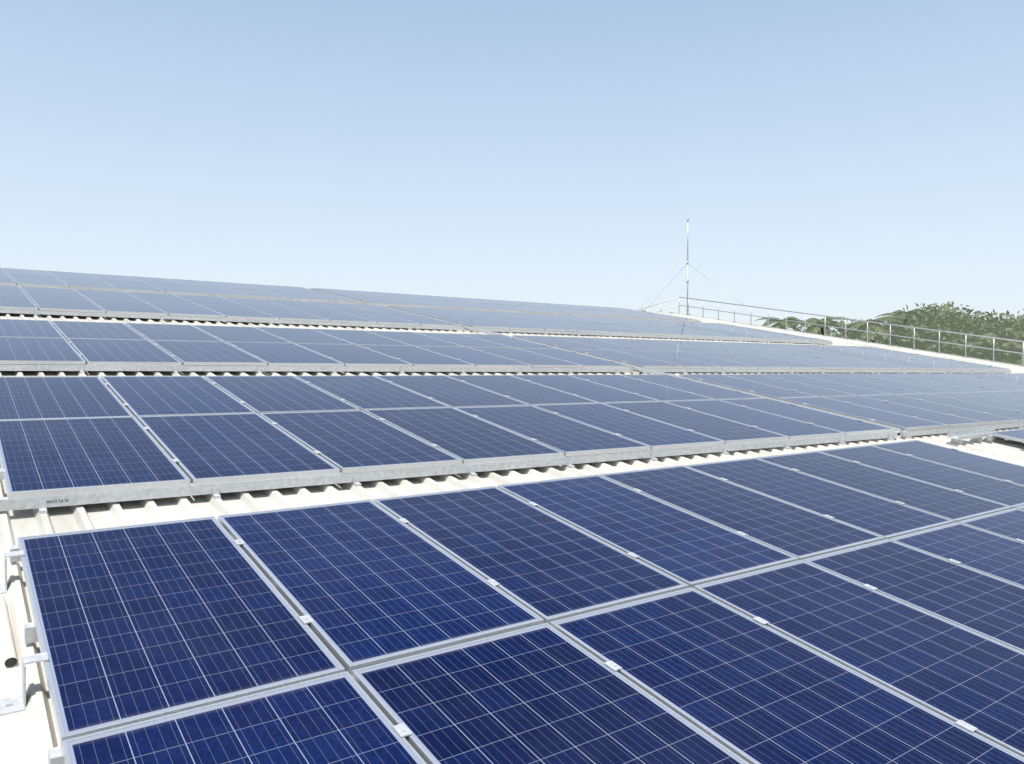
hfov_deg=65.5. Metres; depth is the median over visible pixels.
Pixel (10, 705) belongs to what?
brackets and trays
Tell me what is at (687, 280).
lightning mast
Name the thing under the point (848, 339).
roof flashings
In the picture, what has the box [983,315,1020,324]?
dry tree
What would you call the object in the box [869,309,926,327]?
palm tree
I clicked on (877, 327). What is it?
palm tree
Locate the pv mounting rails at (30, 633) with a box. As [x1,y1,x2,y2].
[0,269,1023,763]
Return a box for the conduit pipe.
[0,595,16,667]
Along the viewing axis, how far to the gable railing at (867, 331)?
29.13 m
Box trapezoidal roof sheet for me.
[0,284,1023,763]
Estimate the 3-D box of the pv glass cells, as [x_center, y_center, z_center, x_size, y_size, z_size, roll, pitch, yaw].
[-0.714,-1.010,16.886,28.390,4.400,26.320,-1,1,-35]
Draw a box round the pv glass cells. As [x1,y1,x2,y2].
[0,268,1023,763]
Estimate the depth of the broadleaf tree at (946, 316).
90.08 m
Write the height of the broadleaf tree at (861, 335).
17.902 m
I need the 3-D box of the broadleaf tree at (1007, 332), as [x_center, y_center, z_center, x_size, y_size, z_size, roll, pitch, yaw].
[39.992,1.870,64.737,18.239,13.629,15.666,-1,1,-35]
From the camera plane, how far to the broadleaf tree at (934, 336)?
69.71 m
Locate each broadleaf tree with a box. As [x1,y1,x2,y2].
[800,323,866,341]
[828,319,883,342]
[859,334,881,342]
[876,301,1023,362]
[880,306,970,345]
[895,321,990,359]
[926,309,1022,362]
[944,321,1023,364]
[953,310,1003,335]
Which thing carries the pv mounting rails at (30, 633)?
on the trapezoidal roof sheet
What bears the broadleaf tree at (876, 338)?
on the ground
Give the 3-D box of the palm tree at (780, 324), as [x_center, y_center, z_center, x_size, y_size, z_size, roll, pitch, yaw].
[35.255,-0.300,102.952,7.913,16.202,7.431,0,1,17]
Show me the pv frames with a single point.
(368, 692)
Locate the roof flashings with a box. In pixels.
[651,312,1021,365]
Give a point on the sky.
(851, 159)
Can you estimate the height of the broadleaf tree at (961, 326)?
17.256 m
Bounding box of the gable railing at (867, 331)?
[639,297,1023,366]
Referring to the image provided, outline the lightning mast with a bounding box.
[642,217,744,314]
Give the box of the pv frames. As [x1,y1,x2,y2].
[0,268,1023,763]
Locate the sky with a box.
[0,0,1023,339]
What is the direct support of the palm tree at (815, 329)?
on the ground
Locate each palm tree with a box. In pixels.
[755,317,811,331]
[787,317,856,335]
[835,316,916,343]
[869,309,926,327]
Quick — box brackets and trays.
[0,291,994,715]
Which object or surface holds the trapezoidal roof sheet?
on the building walls
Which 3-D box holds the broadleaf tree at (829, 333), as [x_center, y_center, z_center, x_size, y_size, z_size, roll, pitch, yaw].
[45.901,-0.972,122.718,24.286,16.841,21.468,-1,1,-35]
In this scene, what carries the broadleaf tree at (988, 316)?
on the ground
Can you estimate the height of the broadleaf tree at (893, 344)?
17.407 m
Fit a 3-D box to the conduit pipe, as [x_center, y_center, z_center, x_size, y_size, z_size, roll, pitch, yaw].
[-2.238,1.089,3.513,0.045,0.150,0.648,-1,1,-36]

